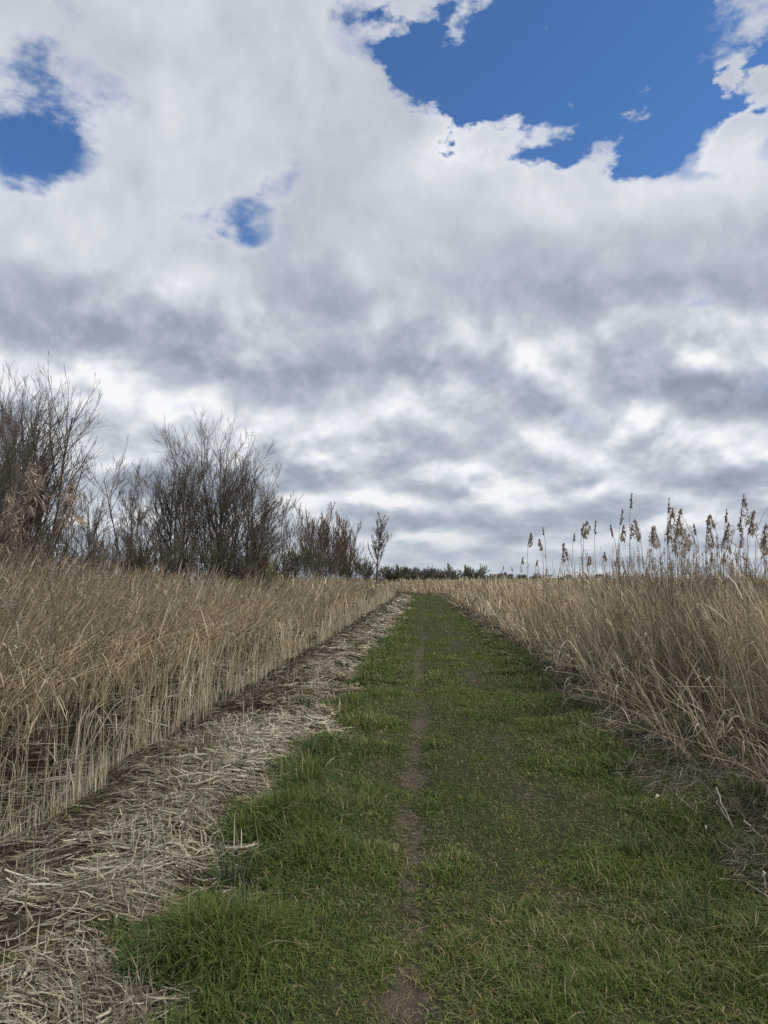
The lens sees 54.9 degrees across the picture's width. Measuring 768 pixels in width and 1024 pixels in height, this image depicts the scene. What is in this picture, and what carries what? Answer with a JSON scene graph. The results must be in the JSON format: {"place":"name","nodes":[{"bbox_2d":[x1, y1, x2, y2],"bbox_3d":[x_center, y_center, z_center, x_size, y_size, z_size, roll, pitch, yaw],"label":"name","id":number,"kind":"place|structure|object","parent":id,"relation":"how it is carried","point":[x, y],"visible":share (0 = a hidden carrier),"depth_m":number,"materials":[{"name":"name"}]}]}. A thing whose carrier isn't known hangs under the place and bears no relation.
{"place":"outdoors","nodes":[
{"label":"outdoors","id":0,"kind":"place"},
{"bbox_2d":[0,583,396,842],"bbox_3d":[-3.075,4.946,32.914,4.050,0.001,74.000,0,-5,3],"label":"reeds","id":1,"kind":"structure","parent":0,"point":[76,715],"depth_m":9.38,"materials":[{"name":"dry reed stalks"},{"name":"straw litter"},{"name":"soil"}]},
{"bbox_2d":[0,578,767,1023],"bbox_3d":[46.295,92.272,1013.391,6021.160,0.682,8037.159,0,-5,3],"label":"ground","id":2,"kind":"structure","parent":0,"point":[538,792],"depth_m":4.04,"materials":[{"name":"green plant"}]},
{"bbox_2d":[0,487,34,543],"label":"plumed reed","id":3,"kind":"object","parent":2,"relation":"on","point":[6,510],"visible":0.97,"depth_m":7.11,"materials":[{"name":"brown plant"}]},
{"bbox_2d":[25,894,28,943],"bbox_3d":[-1.456,1.664,3.018,0.012,0.260,0.160,2,-5,-20],"label":"reed stub","id":4,"kind":"object","parent":2,"relation":"on","point":[26,914],"visible":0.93,"depth_m":3.00,"materials":[{"name":"beige plant"}]},
{"bbox_2d":[7,462,54,804],"bbox_3d":[-3.189,1.154,6.614,0.498,3.224,0.316,0,-5,3],"label":"plumed reed","id":5,"kind":"object","parent":2,"relation":"on","point":[28,482],"visible":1,"depth_m":6.69,"materials":[{"name":"brown plant"}]},
{"bbox_2d":[0,361,71,566],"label":"bare willow","id":6,"kind":"object","parent":2,"relation":"on","point":[14,483],"visible":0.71,"depth_m":15.88,"materials":[{"name":"brown plant"}]},
{"bbox_2d":[0,523,71,628],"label":"bare shrub","id":7,"kind":"object","parent":2,"relation":"on","point":[39,549],"visible":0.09,"depth_m":17.25,"materials":[{"name":"brown plant"}]},
{"bbox_2d":[0,346,107,639],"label":"bare willow","id":8,"kind":"object","parent":2,"relation":"on","point":[33,444],"visible":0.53,"depth_m":18.87,"materials":[{"name":"brown plant"}]},
{"bbox_2d":[43,476,87,808],"bbox_3d":[-2.855,1.210,6.583,0.343,3.085,0.544,0,-5,3],"label":"plumed reed","id":9,"kind":"object","parent":2,"relation":"on","point":[68,501],"visible":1,"depth_m":6.67,"materials":[{"name":"brown plant"}]},
{"bbox_2d":[28,510,109,595],"bbox_3d":[-8.688,1.702,20.316,3.479,3.688,2.803,-4,-6,37],"label":"bare shrub","id":10,"kind":"object","parent":2,"relation":"on","point":[65,547],"visible":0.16,"depth_m":19.95,"materials":[{"name":"brown plant"}]},
{"bbox_2d":[55,464,124,565],"bbox_3d":[-10.590,1.089,26.793,2.373,6.086,2.326,0,-5,3],"label":"bare willow","id":11,"kind":"object","parent":2,"relation":"on","point":[87,535],"visible":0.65,"depth_m":26.60,"materials":[{"name":"brown plant"}]},
{"bbox_2d":[100,747,103,788],"bbox_3d":[-2.143,1.962,5.619,0.025,0.377,0.010,0,-5,3],"label":"reed stub","id":12,"kind":"object","parent":2,"relation":"on","point":[102,765],"visible":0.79,"depth_m":5.61,"materials":[{"name":"beige plant"}]},
{"bbox_2d":[74,517,137,585],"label":"bare shrub","id":13,"kind":"object","parent":2,"relation":"on","point":[103,553],"visible":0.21,"depth_m":24.58,"materials":[{"name":"brown plant"}]},
{"bbox_2d":[73,437,164,577],"bbox_3d":[-10.185,0.576,28.673,2.827,7.437,3.651,0,-5,3],"label":"bare willow","id":14,"kind":"object","parent":2,"relation":"on","point":[139,521],"visible":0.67,"depth_m":28.50,"materials":[{"name":"brown plant"}]},
{"bbox_2d":[69,520,185,586],"bbox_3d":[-9.286,2.120,26.512,4.114,3.974,3.375,0,-5,3],"label":"bare shrub","id":15,"kind":"object","parent":2,"relation":"on","point":[140,557],"visible":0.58,"depth_m":26.23,"materials":[{"name":"brown plant"}]},
{"bbox_2d":[131,830,139,860],"bbox_3d":[-1.328,1.798,3.949,0.052,0.197,0.009,0,-5,3],"label":"reed stub","id":16,"kind":"object","parent":2,"relation":"on","point":[136,845],"visible":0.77,"depth_m":3.95,"materials":[{"name":"beige plant"}]},
{"bbox_2d":[67,914,229,1002],"bbox_3d":[-0.958,1.764,2.931,0.586,0.221,0.612,-4,-6,38],"label":"grass tuft","id":17,"kind":"object","parent":2,"relation":"on","point":[177,970],"visible":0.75,"depth_m":2.95,"materials":[{"name":"green plant"}]},
{"bbox_2d":[127,523,218,615],"bbox_3d":[-7.986,2.339,28.497,3.398,3.907,4.290,0,-5,3],"label":"bare shrub","id":18,"kind":"object","parent":2,"relation":"on","point":[179,554],"visible":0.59,"depth_m":28.04,"materials":[{"name":"brown plant"}]},
{"bbox_2d":[126,421,231,602],"bbox_3d":[-8.108,0.235,30.809,4.460,8.503,4.784,4,-7,-41],"label":"bare alder","id":19,"kind":"object","parent":2,"relation":"on","point":[179,500],"visible":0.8,"depth_m":30.57,"materials":[{"name":"brown plant"}]},
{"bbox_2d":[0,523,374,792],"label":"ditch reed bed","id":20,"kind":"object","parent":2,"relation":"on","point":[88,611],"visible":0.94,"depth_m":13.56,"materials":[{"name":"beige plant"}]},
{"bbox_2d":[151,528,241,603],"bbox_3d":[-7.547,2.452,29.717,3.979,3.898,4.039,0,-5,3],"label":"bare shrub","id":21,"kind":"object","parent":2,"relation":"on","point":[211,559],"visible":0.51,"depth_m":29.05,"materials":[{"name":"brown plant"}]},
{"bbox_2d":[165,406,273,604],"bbox_3d":[-6.815,0.061,31.750,4.890,9.019,4.982,0,-5,3],"label":"bare alder","id":22,"kind":"object","parent":2,"relation":"on","point":[217,527],"visible":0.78,"depth_m":31.02,"materials":[{"name":"brown plant"}]},
{"bbox_2d":[214,691,236,699],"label":"grass tuft","id":23,"kind":"object","parent":2,"relation":"on","point":[224,694],"visible":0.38,"depth_m":9.97,"materials":[{"name":"plant"}]},
{"bbox_2d":[187,845,281,890],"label":"grass tuft","id":24,"kind":"object","parent":2,"relation":"on","point":[226,874],"visible":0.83,"depth_m":3.88,"materials":[{"name":"green plant"}]},
{"bbox_2d":[201,524,275,613],"bbox_3d":[-6.011,2.433,30.317,3.259,4.044,3.876,2,-5,-18],"label":"bare shrub","id":25,"kind":"object","parent":2,"relation":"on","point":[238,570],"visible":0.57,"depth_m":30.08,"materials":[{"name":"brown plant"}]},
{"bbox_2d":[204,451,302,607],"bbox_3d":[-5.740,0.792,32.242,4.242,7.663,3.938,0,-5,3],"label":"bare alder","id":26,"kind":"object","parent":2,"relation":"on","point":[265,516],"visible":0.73,"depth_m":32.20,"materials":[{"name":"brown plant"}]},
{"bbox_2d":[233,541,291,609],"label":"budding bush","id":27,"kind":"object","parent":2,"relation":"on","point":[267,567],"visible":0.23,"depth_m":33.05,"materials":[{"name":"brown plant"}]},
{"bbox_2d":[267,488,302,601],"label":"bare alder","id":28,"kind":"object","parent":2,"relation":"on","point":[286,526],"visible":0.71,"depth_m":40.15,"materials":[{"name":"brown plant"}]},
{"bbox_2d":[266,533,324,598],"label":"bare shrub","id":29,"kind":"object","parent":2,"relation":"on","point":[296,564],"visible":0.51,"depth_m":43.87,"materials":[{"name":"brown plant"}]},
{"bbox_2d":[287,693,313,708],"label":"grass tuft","id":30,"kind":"object","parent":2,"relation":"on","point":[303,701],"visible":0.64,"depth_m":8.62,"materials":[{"name":"plant"}]},
{"bbox_2d":[281,737,334,757],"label":"grass tuft","id":31,"kind":"object","parent":2,"relation":"on","point":[314,749],"visible":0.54,"depth_m":6.68,"materials":[{"name":"green plant"}]},
{"bbox_2d":[286,533,346,580],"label":"bare shrub","id":32,"kind":"object","parent":2,"relation":"on","point":[319,564],"visible":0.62,"depth_m":56.06,"materials":[{"name":"brown plant"}]},
{"bbox_2d":[292,502,352,583],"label":"brushy alder","id":33,"kind":"object","parent":2,"relation":"on","point":[322,535],"visible":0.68,"depth_m":60.37,"materials":[{"name":"brown plant"}]},
{"bbox_2d":[309,538,368,583],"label":"bare shrub","id":34,"kind":"object","parent":2,"relation":"on","point":[347,570],"visible":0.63,"depth_m":69.80,"materials":[{"name":"brown plant"}]},
{"bbox_2d":[335,660,349,668],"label":"grass tuft","id":35,"kind":"object","parent":2,"relation":"on","point":[339,663],"visible":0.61,"depth_m":12.63,"materials":[{"name":"plant"}]},
{"bbox_2d":[332,515,362,581],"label":"brushy alder","id":36,"kind":"object","parent":2,"relation":"on","point":[348,541],"visible":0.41,"depth_m":74.49,"materials":[{"name":"brown plant"}]},
{"bbox_2d":[352,557,386,585],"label":"bare shrub","id":37,"kind":"object","parent":2,"relation":"on","point":[368,574],"visible":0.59,"depth_m":105.40,"materials":[{"name":"plant"}]},
{"bbox_2d":[366,511,391,588],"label":"lone bare tree","id":38,"kind":"object","parent":2,"relation":"on","point":[380,546],"visible":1,"depth_m":104.28,"materials":[{"name":"grey plant"}]},
{"bbox_2d":[0,591,767,1023],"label":"cut reed litter","id":39,"kind":"object","parent":2,"relation":"on","point":[258,739],"visible":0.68,"depth_m":5.16,"materials":[{"name":"beige plant"}]},
{"bbox_2d":[4,869,48,880],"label":"fallen reed stalk","id":40,"kind":"object","parent":39,"relation":"on","point":[9,871],"visible":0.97,"depth_m":3.64,"materials":[{"name":"plant"}]},
{"bbox_2d":[715,787,732,825],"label":"fallen reed stalk","id":41,"kind":"object","parent":39,"relation":"on","point":[721,804],"visible":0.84,"depth_m":4.82,"materials":[{"name":"plant"}]},
{"bbox_2d":[373,565,407,588],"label":"tree","id":42,"kind":"object","parent":2,"relation":"on","point":[392,574],"visible":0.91,"depth_m":109.20,"materials":[{"name":"green plant"}]},
{"bbox_2d":[379,565,423,584],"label":"distant tree","id":43,"kind":"object","parent":2,"relation":"on","point":[408,573],"visible":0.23,"depth_m":148.93,"materials":[{"name":"plant"}]},
{"bbox_2d":[402,566,446,586],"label":"distant tree","id":44,"kind":"object","parent":2,"relation":"on","point":[428,574],"visible":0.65,"depth_m":138.56,"materials":[{"name":"green plant"}]},
{"bbox_2d":[417,568,461,580],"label":"distant tree","id":45,"kind":"object","parent":2,"relation":"on","point":[440,573],"visible":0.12,"depth_m":148.41,"materials":[{"name":"green plant"}]},
{"bbox_2d":[440,567,459,582],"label":"distant tree","id":46,"kind":"object","parent":2,"relation":"on","point":[448,572],"visible":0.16,"depth_m":158.82,"materials":[{"name":"green plant"}]},
{"bbox_2d":[432,563,490,582],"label":"distant tree","id":47,"kind":"object","parent":2,"relation":"on","point":[470,573],"visible":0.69,"depth_m":137.77,"materials":[{"name":"green plant"}]},
{"bbox_2d":[490,572,525,581],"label":"distant tree","id":48,"kind":"object","parent":2,"relation":"on","point":[500,576],"visible":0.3,"depth_m":137.52,"materials":[{"name":"plant"}]},
{"bbox_2d":[520,557,524,611],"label":"plumed reed","id":49,"kind":"object","parent":2,"relation":"on","point":[522,562],"visible":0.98,"depth_m":24.81,"materials":[{"name":"brown plant"}]},
{"bbox_2d":[512,573,537,579],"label":"distant tree","id":50,"kind":"object","parent":2,"relation":"on","point":[519,575],"visible":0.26,"depth_m":147.53,"materials":[{"name":"plant"}]},
{"bbox_2d":[526,532,532,624],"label":"plumed reed","id":51,"kind":"object","parent":2,"relation":"on","point":[530,539],"visible":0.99,"depth_m":20.28,"materials":[{"name":"brown plant"}]},
{"bbox_2d":[538,539,543,626],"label":"plumed reed","id":52,"kind":"object","parent":2,"relation":"on","point":[539,545],"visible":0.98,"depth_m":17.62,"materials":[{"name":"brown plant"}]},
{"bbox_2d":[542,527,548,638],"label":"plumed reed","id":53,"kind":"object","parent":2,"relation":"on","point":[546,570],"visible":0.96,"depth_m":17.33,"materials":[{"name":"brown plant"}]},
{"bbox_2d":[353,512,767,806],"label":"field reed bed","id":54,"kind":"object","parent":2,"relation":"on","point":[494,595],"visible":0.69,"depth_m":9.25,"materials":[{"name":"beige plant"}]},
{"bbox_2d":[676,686,763,686],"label":"fallen reed stalk","id":55,"kind":"object","parent":54,"relation":"on","point":[712,686],"visible":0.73,"depth_m":6.91,"materials":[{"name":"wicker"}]},
{"bbox_2d":[561,542,568,635],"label":"plumed reed","id":56,"kind":"object","parent":2,"relation":"on","point":[564,550],"visible":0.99,"depth_m":15.57,"materials":[{"name":"brown plant"}]},
{"bbox_2d":[581,523,587,658],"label":"plumed reed","id":57,"kind":"object","parent":2,"relation":"on","point":[582,530],"visible":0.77,"depth_m":14.06,"materials":[{"name":"brown plant"}]},
{"bbox_2d":[580,521,590,661],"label":"plumed reed","id":58,"kind":"object","parent":2,"relation":"on","point":[585,532],"visible":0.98,"depth_m":13.19,"materials":[{"name":"brown plant"}]},
{"bbox_2d":[591,521,600,660],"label":"plumed reed","id":59,"kind":"object","parent":2,"relation":"on","point":[595,564],"visible":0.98,"depth_m":12.31,"materials":[{"name":"brown plant"}]},
{"bbox_2d":[585,572,611,578],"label":"distant tree","id":60,"kind":"object","parent":2,"relation":"on","point":[596,576],"visible":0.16,"depth_m":147.61,"materials":[{"name":"plant"}]},
{"bbox_2d":[610,524,623,663],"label":"plumed reed","id":61,"kind":"object","parent":2,"relation":"on","point":[616,554],"visible":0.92,"depth_m":10.99,"materials":[{"name":"brown plant"}]},
{"bbox_2d":[617,508,624,646],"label":"plumed reed","id":62,"kind":"object","parent":2,"relation":"on","point":[622,518],"visible":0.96,"depth_m":10.95,"materials":[{"name":"brown plant"}]},
{"bbox_2d":[618,525,626,656],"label":"plumed reed","id":63,"kind":"object","parent":2,"relation":"on","point":[623,533],"visible":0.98,"depth_m":10.75,"materials":[{"name":"brown plant"}]},
{"bbox_2d":[625,523,633,681],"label":"plumed reed","id":64,"kind":"object","parent":2,"relation":"on","point":[629,585],"visible":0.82,"depth_m":10.59,"materials":[{"name":"brown plant"}]},
{"bbox_2d":[629,493,633,671],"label":"plumed reed","id":65,"kind":"object","parent":2,"relation":"on","point":[631,503],"visible":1,"depth_m":10.21,"materials":[{"name":"brown plant"}]},
{"bbox_2d":[610,825,668,862],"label":"grass tuft","id":66,"kind":"object","parent":2,"relation":"on","point":[641,848],"visible":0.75,"depth_m":4.26,"materials":[{"name":"green plant"}]},
{"bbox_2d":[628,518,650,695],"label":"plumed reed","id":67,"kind":"object","parent":2,"relation":"on","point":[638,536],"visible":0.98,"depth_m":9.99,"materials":[{"name":"brown plant"}]},
{"bbox_2d":[621,726,662,740],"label":"grass tuft","id":68,"kind":"object","parent":2,"relation":"on","point":[645,732],"visible":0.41,"depth_m":7.18,"materials":[{"name":"plant"}]},
{"bbox_2d":[648,525,662,677],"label":"plumed reed","id":69,"kind":"object","parent":2,"relation":"on","point":[655,545],"visible":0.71,"depth_m":10.59,"materials":[{"name":"brown plant"}]},
{"bbox_2d":[650,526,662,685],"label":"plumed reed","id":70,"kind":"object","parent":2,"relation":"on","point":[652,536],"visible":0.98,"depth_m":10.39,"materials":[{"name":"brown plant"}]},
{"bbox_2d":[667,498,679,679],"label":"plumed reed","id":71,"kind":"object","parent":2,"relation":"on","point":[669,508],"visible":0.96,"depth_m":8.58,"materials":[{"name":"brown plant"}]},
{"bbox_2d":[664,507,687,711],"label":"plumed reed","id":72,"kind":"object","parent":2,"relation":"on","point":[671,515],"visible":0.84,"depth_m":8.59,"materials":[{"name":"brown plant"}]},
{"bbox_2d":[667,509,691,712],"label":"plumed reed","id":73,"kind":"object","parent":2,"relation":"on","point":[674,548],"visible":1,"depth_m":8.32,"materials":[{"name":"brown plant"}]},
{"bbox_2d":[661,720,710,746],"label":"grass tuft","id":74,"kind":"object","parent":2,"relation":"on","point":[690,733],"visible":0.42,"depth_m":6.87,"materials":[{"name":"green plant"}]},
{"bbox_2d":[683,534,692,562],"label":"plumed reed","id":75,"kind":"object","parent":2,"relation":"on","point":[689,542],"visible":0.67,"depth_m":14.85,"materials":[{"name":"brown plant"}]},
{"bbox_2d":[693,524,699,584],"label":"plumed reed","id":76,"kind":"object","parent":2,"relation":"on","point":[695,532],"visible":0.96,"depth_m":11.84,"materials":[{"name":"brown plant"}]},
{"bbox_2d":[644,879,749,936],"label":"grass tuft","id":77,"kind":"object","parent":2,"relation":"on","point":[675,910],"visible":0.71,"depth_m":3.42,"materials":[{"name":"green plant"}]},
{"bbox_2d":[706,517,709,596],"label":"plumed reed","id":78,"kind":"object","parent":2,"relation":"on","point":[708,528],"visible":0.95,"depth_m":11.32,"materials":[{"name":"brown plant"}]},
{"bbox_2d":[705,531,716,569],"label":"plumed reed","id":79,"kind":"object","parent":2,"relation":"on","point":[711,536],"visible":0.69,"depth_m":15.59,"materials":[{"name":"brown plant"}]},
{"bbox_2d":[705,514,721,577],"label":"plumed reed","id":80,"kind":"object","parent":2,"relation":"on","point":[712,521],"visible":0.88,"depth_m":11.39,"materials":[{"name":"brown plant"}]},
{"bbox_2d":[718,523,736,693],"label":"plumed reed","id":81,"kind":"object","parent":2,"relation":"on","point":[726,537],"visible":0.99,"depth_m":9.98,"materials":[{"name":"brown plant"}]},
{"bbox_2d":[724,508,733,615],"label":"plumed reed","id":82,"kind":"object","parent":2,"relation":"on","point":[726,519],"visible":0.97,"depth_m":10.99,"materials":[{"name":"brown plant"}]},
{"bbox_2d":[739,520,746,692],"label":"plumed reed","id":83,"kind":"object","parent":2,"relation":"on","point":[741,535],"visible":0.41,"depth_m":9.20,"materials":[{"name":"brown plant"}]},
{"bbox_2d":[736,493,755,725],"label":"plumed reed","id":84,"kind":"object","parent":2,"relation":"on","point":[741,518],"visible":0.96,"depth_m":7.62,"materials":[{"name":"brown plant"}]},
{"bbox_2d":[731,779,767,806],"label":"grass tuft","id":85,"kind":"object","parent":2,"relation":"on","point":[764,791],"visible":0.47,"depth_m":5.08,"materials":[{"name":"green plant"}]},
{"bbox_2d":[742,510,758,730],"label":"plumed reed","id":86,"kind":"object","parent":2,"relation":"on","point":[751,527],"visible":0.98,"depth_m":7.28,"materials":[{"name":"brown plant"}]},
{"bbox_2d":[758,522,767,566],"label":"plumed reed","id":87,"kind":"object","parent":2,"relation":"on","point":[765,536],"visible":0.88,"depth_m":11.43,"materials":[{"name":"brown plant"}]},
{"bbox_2d":[0,0,767,577],"label":"sky","id":88,"kind":"structure","parent":0,"point":[480,276],"materials":[{"name":"white"}]},
{"bbox_2d":[584,556,592,566],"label":"plumed reed","id":89,"kind":"object","parent":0,"point":[590,559],"visible":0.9,"depth_m":25.59,"materials":[{"name":"brown plant"}]}
]}

